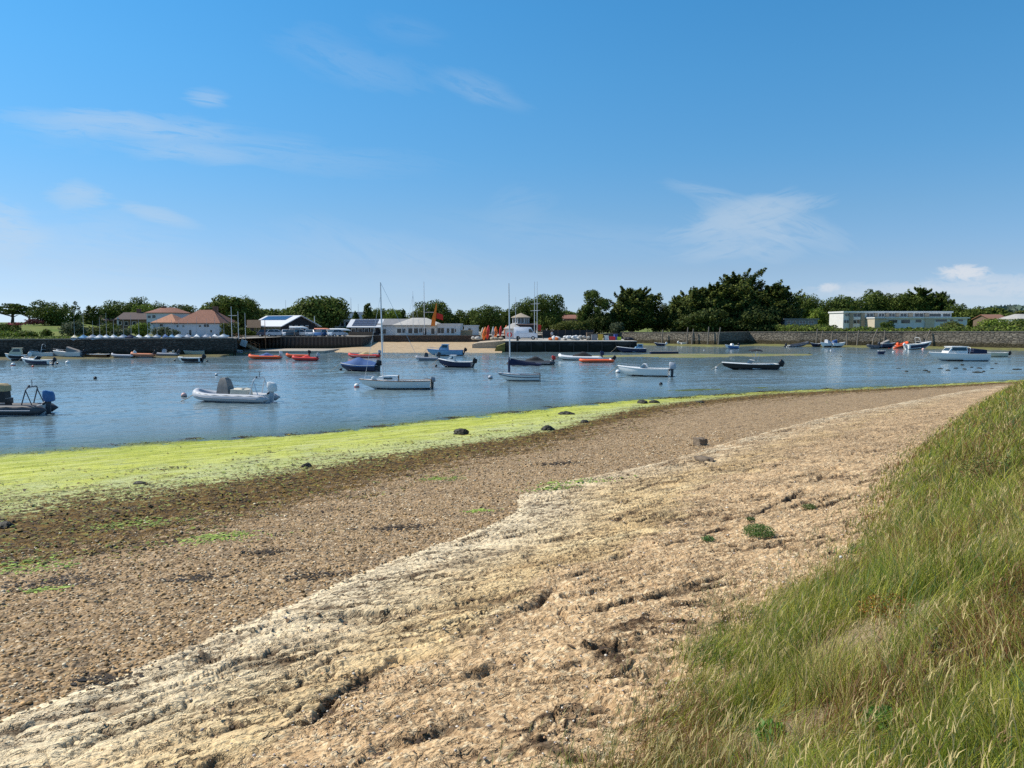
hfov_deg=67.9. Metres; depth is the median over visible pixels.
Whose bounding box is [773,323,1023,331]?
scrub
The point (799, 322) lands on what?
bungalow
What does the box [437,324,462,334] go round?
sailing club extension
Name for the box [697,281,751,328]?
cypress tree
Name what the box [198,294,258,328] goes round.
broadleaf tree
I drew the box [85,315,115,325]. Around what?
house
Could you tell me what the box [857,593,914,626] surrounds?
sorrel plant
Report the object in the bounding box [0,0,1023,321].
sky
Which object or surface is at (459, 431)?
weedy rock
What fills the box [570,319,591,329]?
broadleaf tree
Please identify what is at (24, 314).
pine tree
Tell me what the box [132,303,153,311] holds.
broadleaf tree
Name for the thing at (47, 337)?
rough grass
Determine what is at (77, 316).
pine tree
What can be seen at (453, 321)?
broadleaf tree
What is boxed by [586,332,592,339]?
wooden crate
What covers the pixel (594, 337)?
pot store
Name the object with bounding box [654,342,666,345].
motor boat
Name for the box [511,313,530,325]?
lookout room
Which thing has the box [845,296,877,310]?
broadleaf tree
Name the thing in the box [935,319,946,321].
window
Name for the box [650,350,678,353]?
mooring pontoon
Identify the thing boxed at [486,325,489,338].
kayak
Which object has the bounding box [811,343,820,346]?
motor boat
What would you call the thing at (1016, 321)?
bush
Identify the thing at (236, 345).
quay wall
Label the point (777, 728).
broadleaf weed
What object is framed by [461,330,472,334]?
timber store
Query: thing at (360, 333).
balustrade
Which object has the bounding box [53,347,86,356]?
motor boat
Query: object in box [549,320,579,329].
broadleaf tree
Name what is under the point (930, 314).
window
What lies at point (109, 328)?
bush
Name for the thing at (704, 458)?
rock
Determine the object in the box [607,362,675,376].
motor boat
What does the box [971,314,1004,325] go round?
house
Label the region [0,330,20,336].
bush
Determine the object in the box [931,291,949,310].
cypress tree
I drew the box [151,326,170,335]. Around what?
bush
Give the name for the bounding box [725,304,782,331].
broadleaf tree
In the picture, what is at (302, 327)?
rowing boat
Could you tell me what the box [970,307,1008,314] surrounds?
broadleaf tree
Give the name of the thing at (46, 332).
bush
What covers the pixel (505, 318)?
broadleaf tree
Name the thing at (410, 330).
window
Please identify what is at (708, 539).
beach plant
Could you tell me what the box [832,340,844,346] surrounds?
motor boat
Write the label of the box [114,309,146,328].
house
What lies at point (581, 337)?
net pile
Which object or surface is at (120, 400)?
water
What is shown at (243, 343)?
notice board
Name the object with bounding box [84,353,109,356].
motor boat
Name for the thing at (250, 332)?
bush
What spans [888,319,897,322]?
window
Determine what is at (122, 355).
inflatable boat
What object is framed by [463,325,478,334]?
work shed
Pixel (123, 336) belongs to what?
sailing dinghy
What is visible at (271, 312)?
broadleaf tree
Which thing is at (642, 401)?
weedy rock
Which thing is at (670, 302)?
cypress tree
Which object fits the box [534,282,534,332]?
mast
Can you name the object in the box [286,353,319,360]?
inflatable boat
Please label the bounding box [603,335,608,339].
fish box
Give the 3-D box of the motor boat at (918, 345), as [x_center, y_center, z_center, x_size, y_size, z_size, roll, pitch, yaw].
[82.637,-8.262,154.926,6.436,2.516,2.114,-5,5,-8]
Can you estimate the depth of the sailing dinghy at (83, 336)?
116.57 m
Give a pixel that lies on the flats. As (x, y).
(875, 319)
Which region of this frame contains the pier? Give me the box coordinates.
[505,338,636,351]
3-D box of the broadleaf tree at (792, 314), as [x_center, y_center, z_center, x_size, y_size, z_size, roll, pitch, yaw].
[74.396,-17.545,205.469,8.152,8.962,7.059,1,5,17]
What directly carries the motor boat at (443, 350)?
on the water
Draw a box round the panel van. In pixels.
[514,327,537,339]
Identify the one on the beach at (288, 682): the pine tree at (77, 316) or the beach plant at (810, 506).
the beach plant at (810, 506)
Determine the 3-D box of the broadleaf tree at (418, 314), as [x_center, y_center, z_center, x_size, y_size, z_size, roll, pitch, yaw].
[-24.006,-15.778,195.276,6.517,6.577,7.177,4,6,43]
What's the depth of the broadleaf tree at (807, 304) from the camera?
232.40 m
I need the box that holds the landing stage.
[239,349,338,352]
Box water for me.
[0,345,1023,453]
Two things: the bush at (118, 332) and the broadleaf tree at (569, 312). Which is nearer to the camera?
the bush at (118, 332)
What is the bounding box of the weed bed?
[667,387,794,393]
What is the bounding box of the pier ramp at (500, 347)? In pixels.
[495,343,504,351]
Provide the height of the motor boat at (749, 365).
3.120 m
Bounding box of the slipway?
[472,339,505,349]
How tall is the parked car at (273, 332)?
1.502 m
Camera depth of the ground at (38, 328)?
164.04 m
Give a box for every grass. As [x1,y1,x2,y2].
[0,335,140,338]
[477,378,1023,767]
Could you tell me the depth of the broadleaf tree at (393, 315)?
202.19 m
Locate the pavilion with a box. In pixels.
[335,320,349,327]
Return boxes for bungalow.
[775,319,818,326]
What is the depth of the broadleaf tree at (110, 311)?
196.59 m
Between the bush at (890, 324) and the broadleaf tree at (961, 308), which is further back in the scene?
the broadleaf tree at (961, 308)
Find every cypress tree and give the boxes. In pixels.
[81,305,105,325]
[352,311,359,318]
[361,303,373,318]
[609,285,665,331]
[667,295,683,328]
[670,286,720,325]
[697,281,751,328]
[713,267,786,309]
[755,283,804,318]
[902,285,943,310]
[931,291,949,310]
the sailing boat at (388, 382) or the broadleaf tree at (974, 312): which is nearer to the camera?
the sailing boat at (388, 382)
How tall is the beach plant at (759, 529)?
0.198 m
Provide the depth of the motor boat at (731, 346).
158.32 m
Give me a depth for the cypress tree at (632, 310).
204.06 m
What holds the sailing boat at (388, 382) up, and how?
on the water
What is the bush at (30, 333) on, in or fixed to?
on the ground at (38, 328)
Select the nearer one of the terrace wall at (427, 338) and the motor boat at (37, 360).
the motor boat at (37, 360)
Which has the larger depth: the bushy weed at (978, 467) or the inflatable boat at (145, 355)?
the inflatable boat at (145, 355)
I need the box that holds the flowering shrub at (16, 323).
[6,322,26,325]
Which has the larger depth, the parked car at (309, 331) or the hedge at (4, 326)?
the parked car at (309, 331)
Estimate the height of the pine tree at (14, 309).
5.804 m
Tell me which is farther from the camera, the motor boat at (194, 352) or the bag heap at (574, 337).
the bag heap at (574, 337)
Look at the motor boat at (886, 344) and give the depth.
159.88 m
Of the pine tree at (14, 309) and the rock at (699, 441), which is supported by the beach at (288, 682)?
the rock at (699, 441)
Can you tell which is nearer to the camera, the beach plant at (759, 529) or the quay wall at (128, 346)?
the beach plant at (759, 529)
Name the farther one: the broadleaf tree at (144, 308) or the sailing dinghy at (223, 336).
the broadleaf tree at (144, 308)
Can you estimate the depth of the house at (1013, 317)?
207.17 m
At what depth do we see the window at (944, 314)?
204.09 m
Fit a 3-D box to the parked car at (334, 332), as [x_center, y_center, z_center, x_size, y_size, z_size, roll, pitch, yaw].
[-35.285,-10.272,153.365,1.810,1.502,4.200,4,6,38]
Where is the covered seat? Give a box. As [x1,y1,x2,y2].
[0,383,11,402]
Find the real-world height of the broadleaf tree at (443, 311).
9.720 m
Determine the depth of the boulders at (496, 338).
149.37 m
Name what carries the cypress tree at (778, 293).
on the ground at (38, 328)
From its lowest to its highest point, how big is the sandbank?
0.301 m
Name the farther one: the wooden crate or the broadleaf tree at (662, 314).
the broadleaf tree at (662, 314)
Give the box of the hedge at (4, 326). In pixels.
[0,323,22,332]
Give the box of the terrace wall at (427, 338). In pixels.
[373,335,491,341]
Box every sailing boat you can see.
[359,282,434,388]
[498,283,541,380]
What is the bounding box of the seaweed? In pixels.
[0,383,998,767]
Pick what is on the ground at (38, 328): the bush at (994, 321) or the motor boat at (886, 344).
the bush at (994, 321)
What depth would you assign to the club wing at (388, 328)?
170.62 m
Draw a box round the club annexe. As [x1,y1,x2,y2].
[346,319,383,334]
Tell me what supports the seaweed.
on the beach at (288, 682)
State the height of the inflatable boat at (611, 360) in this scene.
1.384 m
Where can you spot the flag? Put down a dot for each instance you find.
(439, 316)
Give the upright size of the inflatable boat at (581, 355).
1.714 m
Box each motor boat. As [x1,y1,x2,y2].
[5,348,31,360]
[16,356,56,364]
[30,344,58,355]
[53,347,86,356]
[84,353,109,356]
[171,354,205,362]
[183,350,204,353]
[331,357,381,371]
[421,344,466,355]
[429,355,476,367]
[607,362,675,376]
[611,344,646,352]
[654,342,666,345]
[711,349,784,369]
[724,343,739,348]
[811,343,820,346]
[820,339,831,346]
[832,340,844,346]
[878,340,895,348]
[903,337,931,348]
[928,346,990,360]
[987,351,1011,356]
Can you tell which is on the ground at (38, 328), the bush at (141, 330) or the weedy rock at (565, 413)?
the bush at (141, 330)
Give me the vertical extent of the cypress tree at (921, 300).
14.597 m
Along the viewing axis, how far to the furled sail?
163.68 m
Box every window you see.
[408,328,412,333]
[437,328,443,333]
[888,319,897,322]
[901,319,910,323]
[915,313,923,316]
[929,313,940,316]
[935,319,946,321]
[943,313,950,316]
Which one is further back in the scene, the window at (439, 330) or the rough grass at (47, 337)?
the window at (439, 330)
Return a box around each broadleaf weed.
[752,717,791,744]
[859,703,898,732]
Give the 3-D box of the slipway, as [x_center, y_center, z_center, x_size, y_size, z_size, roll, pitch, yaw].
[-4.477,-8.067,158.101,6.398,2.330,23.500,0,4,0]
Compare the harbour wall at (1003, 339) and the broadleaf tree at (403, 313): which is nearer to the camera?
the harbour wall at (1003, 339)
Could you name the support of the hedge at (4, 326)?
on the ground at (38, 328)
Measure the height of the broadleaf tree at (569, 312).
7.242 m
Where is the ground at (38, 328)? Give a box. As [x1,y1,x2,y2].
[0,322,671,338]
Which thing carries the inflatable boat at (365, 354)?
on the water
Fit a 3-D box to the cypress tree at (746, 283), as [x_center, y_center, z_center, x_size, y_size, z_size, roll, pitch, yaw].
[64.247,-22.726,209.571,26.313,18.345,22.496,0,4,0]
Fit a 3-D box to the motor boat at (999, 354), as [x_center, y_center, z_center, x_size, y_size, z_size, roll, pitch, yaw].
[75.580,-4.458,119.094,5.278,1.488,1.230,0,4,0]
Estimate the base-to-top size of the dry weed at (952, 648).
0.362 m
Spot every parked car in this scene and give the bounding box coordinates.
[256,329,276,335]
[265,329,285,335]
[282,329,291,335]
[286,329,301,335]
[293,329,309,335]
[305,329,313,335]
[314,329,331,335]
[326,329,347,335]
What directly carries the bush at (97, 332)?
on the ground at (38, 328)
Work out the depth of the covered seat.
44.62 m
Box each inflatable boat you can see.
[0,380,57,415]
[111,350,136,357]
[130,350,156,357]
[156,347,180,355]
[182,372,279,402]
[244,351,282,358]
[283,350,310,357]
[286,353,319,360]
[342,350,380,357]
[409,352,440,360]
[504,355,555,364]
[556,351,603,359]
[572,355,615,362]
[784,341,808,346]
[866,344,880,348]
[892,341,908,347]
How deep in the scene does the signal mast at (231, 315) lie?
129.50 m
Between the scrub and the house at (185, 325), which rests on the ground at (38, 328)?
the house at (185, 325)
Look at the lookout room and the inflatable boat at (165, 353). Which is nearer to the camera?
the inflatable boat at (165, 353)
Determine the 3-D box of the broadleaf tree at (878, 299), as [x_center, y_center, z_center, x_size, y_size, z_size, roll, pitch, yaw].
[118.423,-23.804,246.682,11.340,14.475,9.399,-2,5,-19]
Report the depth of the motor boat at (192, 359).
101.00 m
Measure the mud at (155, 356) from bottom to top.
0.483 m
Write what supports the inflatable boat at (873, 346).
on the water
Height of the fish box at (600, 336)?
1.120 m
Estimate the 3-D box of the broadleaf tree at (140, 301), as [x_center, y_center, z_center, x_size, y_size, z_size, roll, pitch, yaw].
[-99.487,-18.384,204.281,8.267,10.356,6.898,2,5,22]
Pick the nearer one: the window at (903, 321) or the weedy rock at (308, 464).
the weedy rock at (308, 464)
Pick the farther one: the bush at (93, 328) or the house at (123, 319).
the house at (123, 319)
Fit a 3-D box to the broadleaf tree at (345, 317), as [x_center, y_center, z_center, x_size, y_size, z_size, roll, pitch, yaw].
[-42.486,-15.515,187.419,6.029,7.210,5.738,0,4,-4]
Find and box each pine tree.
[0,303,30,322]
[22,307,33,318]
[63,301,82,321]
[576,289,610,328]
[942,296,955,310]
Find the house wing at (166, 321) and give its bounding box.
[150,314,180,335]
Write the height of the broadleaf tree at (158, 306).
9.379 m
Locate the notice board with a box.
[240,339,247,346]
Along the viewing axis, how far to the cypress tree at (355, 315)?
210.96 m
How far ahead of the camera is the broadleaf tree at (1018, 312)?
239.12 m
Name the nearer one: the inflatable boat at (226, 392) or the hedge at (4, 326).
the inflatable boat at (226, 392)
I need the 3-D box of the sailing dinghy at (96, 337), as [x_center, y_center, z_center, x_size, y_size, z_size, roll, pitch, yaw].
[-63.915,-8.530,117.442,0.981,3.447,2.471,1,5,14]
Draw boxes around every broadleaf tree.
[25,299,76,325]
[97,300,137,325]
[129,296,153,311]
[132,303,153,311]
[151,301,176,309]
[173,304,197,312]
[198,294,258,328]
[241,295,264,328]
[256,308,285,319]
[279,295,351,328]
[329,309,350,327]
[371,308,394,318]
[383,308,402,318]
[396,308,406,318]
[406,310,431,319]
[411,299,453,323]
[447,313,456,323]
[454,309,473,329]
[469,304,505,331]
[501,308,516,328]
[511,297,536,322]
[529,293,566,331]
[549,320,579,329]
[557,310,582,320]
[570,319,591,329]
[585,309,616,333]
[608,322,624,332]
[647,303,671,332]
[665,308,742,331]
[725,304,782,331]
[775,303,803,331]
[792,293,823,318]
[806,306,828,324]
[819,295,853,325]
[825,308,849,323]
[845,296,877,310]
[861,288,892,310]
[882,291,912,310]
[944,303,966,316]
[954,306,991,327]
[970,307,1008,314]
[1010,310,1023,314]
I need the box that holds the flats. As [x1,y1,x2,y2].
[828,311,969,328]
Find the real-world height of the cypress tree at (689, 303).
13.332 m
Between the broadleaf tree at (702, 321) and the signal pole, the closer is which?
the signal pole
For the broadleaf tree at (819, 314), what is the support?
on the ground at (38, 328)
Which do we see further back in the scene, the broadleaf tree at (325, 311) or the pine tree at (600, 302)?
the pine tree at (600, 302)
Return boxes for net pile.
[578,335,590,339]
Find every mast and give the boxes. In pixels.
[228,313,236,334]
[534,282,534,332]
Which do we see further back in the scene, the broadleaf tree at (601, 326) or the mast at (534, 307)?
the broadleaf tree at (601, 326)
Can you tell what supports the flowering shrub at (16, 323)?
on the hedge at (4, 326)
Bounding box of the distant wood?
[969,304,1023,312]
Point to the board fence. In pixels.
(558, 333)
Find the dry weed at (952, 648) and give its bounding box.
[919,625,978,687]
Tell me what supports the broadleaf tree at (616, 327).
on the ground at (38, 328)
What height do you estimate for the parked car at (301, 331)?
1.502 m
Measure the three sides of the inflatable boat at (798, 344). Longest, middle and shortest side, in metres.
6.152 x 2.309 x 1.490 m
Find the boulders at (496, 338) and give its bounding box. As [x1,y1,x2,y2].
[490,337,503,339]
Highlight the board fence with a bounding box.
[542,329,593,336]
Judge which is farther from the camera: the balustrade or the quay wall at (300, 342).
the balustrade
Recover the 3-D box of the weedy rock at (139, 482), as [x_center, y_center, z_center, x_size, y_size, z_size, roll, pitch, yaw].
[-10.767,2.856,22.009,0.432,0.093,0.251,1,5,9]
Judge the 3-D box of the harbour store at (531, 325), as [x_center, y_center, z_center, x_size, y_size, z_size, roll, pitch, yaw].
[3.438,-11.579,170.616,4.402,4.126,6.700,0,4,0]
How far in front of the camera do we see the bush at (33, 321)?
167.12 m
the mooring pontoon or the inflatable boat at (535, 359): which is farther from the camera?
the mooring pontoon
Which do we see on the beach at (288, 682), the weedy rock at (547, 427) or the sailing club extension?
the weedy rock at (547, 427)
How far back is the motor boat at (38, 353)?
113.59 m
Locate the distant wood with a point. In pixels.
(1012, 308)
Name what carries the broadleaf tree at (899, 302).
on the ground at (38, 328)
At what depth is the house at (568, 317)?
234.83 m
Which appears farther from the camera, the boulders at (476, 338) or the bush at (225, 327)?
the boulders at (476, 338)
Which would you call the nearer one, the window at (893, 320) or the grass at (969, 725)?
the grass at (969, 725)
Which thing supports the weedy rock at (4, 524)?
on the beach at (288, 682)
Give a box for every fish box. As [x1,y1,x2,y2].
[598,334,602,339]
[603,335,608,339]
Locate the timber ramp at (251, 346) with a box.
[232,333,259,350]
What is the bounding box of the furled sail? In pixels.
[431,303,436,325]
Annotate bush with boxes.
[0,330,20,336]
[14,330,43,336]
[24,318,44,324]
[39,329,54,335]
[58,321,88,335]
[81,326,102,335]
[87,329,111,335]
[100,323,120,335]
[110,328,132,335]
[127,322,151,336]
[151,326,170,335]
[161,329,180,336]
[219,321,240,336]
[232,326,246,336]
[243,328,255,335]
[879,321,894,328]
[937,321,962,328]
[975,318,1006,326]
[1003,318,1023,326]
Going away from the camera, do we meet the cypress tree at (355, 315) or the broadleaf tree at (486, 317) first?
the broadleaf tree at (486, 317)
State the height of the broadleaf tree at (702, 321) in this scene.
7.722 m
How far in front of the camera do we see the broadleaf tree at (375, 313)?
209.74 m
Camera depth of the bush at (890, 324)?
195.07 m
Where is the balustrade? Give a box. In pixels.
[349,332,372,335]
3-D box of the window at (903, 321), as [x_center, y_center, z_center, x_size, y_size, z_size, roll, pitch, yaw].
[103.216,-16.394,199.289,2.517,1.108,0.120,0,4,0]
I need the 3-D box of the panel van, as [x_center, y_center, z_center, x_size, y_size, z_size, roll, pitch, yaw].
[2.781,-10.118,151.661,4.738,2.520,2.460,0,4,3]
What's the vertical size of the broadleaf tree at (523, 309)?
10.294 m
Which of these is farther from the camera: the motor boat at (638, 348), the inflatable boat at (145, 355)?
the motor boat at (638, 348)
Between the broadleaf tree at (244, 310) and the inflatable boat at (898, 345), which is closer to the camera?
the inflatable boat at (898, 345)
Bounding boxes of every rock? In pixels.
[0,521,14,528]
[133,481,145,484]
[300,462,311,467]
[453,428,468,434]
[541,425,553,430]
[558,411,574,414]
[637,400,647,403]
[693,437,707,445]
[694,456,713,461]
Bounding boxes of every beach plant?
[701,535,714,541]
[742,522,775,538]
[801,503,816,509]
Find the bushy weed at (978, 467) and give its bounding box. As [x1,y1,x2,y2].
[957,452,1021,482]
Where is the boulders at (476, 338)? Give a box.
[471,336,481,339]
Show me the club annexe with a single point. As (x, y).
(360, 325)
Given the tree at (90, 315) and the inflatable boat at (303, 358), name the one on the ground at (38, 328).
the tree at (90, 315)
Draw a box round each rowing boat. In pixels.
[289,326,307,329]
[329,328,350,331]
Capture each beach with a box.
[0,380,1023,767]
[330,342,501,352]
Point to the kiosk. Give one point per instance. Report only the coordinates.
(512, 325)
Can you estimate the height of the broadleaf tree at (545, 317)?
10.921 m
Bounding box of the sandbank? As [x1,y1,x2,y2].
[592,354,811,357]
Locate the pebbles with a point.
(140, 616)
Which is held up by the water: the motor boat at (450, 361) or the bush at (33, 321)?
the motor boat at (450, 361)
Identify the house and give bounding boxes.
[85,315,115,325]
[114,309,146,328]
[145,306,189,333]
[172,306,237,336]
[246,315,321,335]
[562,314,577,321]
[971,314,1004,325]
[999,314,1023,322]
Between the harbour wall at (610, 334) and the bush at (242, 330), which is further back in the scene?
the harbour wall at (610, 334)
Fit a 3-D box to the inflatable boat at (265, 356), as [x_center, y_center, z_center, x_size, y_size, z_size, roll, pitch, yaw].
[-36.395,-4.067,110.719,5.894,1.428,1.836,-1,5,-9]
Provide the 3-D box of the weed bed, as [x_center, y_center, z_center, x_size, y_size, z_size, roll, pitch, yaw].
[16.072,0.455,59.465,13.209,0.163,8.500,0,4,0]
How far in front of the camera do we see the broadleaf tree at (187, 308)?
210.72 m
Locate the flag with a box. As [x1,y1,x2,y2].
[436,313,442,319]
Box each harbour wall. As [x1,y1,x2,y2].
[538,333,619,337]
[620,331,1023,347]
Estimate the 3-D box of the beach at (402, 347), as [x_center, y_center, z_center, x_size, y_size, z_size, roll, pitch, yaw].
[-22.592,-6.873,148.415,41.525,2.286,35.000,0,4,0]
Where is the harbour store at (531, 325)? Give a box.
[518,323,537,332]
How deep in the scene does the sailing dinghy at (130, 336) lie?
120.53 m
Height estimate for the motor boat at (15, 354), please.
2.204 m
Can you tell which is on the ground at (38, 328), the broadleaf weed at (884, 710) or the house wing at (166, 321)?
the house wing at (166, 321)
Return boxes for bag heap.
[552,336,569,339]
[563,335,579,339]
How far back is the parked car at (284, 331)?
152.67 m
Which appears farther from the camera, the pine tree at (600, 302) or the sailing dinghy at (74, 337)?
the pine tree at (600, 302)
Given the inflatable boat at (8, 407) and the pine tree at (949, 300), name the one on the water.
the inflatable boat at (8, 407)
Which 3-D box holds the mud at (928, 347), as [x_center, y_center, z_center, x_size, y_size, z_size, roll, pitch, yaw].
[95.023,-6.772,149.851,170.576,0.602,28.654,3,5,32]
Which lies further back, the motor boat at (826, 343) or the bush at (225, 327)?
the motor boat at (826, 343)
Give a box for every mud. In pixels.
[0,352,254,359]
[637,343,1023,350]
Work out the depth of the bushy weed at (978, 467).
11.48 m
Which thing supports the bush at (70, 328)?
on the ground at (38, 328)
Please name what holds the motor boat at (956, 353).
on the water
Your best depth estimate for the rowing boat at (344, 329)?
160.46 m
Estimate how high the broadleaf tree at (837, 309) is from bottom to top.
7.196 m
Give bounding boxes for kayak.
[482,327,486,339]
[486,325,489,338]
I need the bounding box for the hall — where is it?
[346,312,363,318]
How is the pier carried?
in the water
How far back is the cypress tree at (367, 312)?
203.67 m
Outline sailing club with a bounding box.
[392,318,440,334]
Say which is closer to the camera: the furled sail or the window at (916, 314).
the furled sail
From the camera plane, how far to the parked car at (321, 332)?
151.76 m
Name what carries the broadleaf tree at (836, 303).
on the ground at (38, 328)
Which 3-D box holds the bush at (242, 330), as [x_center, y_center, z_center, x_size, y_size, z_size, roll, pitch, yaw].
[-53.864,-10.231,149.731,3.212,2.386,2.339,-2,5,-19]
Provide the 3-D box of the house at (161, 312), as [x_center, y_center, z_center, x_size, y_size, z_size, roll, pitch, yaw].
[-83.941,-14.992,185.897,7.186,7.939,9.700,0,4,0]
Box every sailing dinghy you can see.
[70,330,77,339]
[77,325,87,339]
[90,320,102,339]
[114,326,126,337]
[125,315,135,337]
[200,321,209,337]
[215,334,228,337]
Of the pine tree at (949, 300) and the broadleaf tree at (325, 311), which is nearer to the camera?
the broadleaf tree at (325, 311)
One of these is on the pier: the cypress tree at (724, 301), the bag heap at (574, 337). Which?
the bag heap at (574, 337)
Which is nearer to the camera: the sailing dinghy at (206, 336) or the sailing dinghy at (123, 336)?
the sailing dinghy at (123, 336)
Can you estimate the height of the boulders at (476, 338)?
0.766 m
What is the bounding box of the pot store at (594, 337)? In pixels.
[591,335,597,339]
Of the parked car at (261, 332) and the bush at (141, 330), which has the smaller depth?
the bush at (141, 330)
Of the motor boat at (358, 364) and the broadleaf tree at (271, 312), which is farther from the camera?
the broadleaf tree at (271, 312)
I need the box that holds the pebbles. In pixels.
[0,430,922,767]
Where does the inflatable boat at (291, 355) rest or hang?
on the water
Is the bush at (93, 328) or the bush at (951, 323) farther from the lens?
the bush at (951, 323)
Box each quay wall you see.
[0,338,233,356]
[232,336,239,354]
[240,336,362,348]
[362,336,372,345]
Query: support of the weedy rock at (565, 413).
on the beach at (288, 682)
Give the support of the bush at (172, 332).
on the ground at (38, 328)
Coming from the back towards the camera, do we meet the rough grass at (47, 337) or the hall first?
the hall
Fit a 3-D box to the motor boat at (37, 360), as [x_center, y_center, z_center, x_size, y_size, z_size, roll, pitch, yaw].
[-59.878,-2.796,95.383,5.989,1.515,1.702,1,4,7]
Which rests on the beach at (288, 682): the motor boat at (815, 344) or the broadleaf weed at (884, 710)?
the broadleaf weed at (884, 710)
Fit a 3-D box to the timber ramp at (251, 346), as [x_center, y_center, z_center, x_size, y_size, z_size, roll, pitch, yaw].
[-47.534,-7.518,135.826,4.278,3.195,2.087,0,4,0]
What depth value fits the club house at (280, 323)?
163.61 m
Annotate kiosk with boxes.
[504,323,520,339]
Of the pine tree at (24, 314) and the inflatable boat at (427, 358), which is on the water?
the inflatable boat at (427, 358)
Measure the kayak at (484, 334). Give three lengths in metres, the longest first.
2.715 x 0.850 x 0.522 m
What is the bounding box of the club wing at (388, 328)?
[377,319,406,334]
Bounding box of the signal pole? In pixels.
[514,297,517,338]
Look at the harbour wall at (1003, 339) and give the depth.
173.97 m
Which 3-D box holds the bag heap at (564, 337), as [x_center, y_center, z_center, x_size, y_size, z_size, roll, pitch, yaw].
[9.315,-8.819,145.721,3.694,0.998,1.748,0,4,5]
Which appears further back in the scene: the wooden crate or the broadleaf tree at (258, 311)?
the broadleaf tree at (258, 311)
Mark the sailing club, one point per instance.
(412, 327)
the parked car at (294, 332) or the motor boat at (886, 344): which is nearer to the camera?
the parked car at (294, 332)
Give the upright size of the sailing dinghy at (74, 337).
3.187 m
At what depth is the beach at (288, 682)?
10.19 m
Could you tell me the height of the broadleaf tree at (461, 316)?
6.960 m

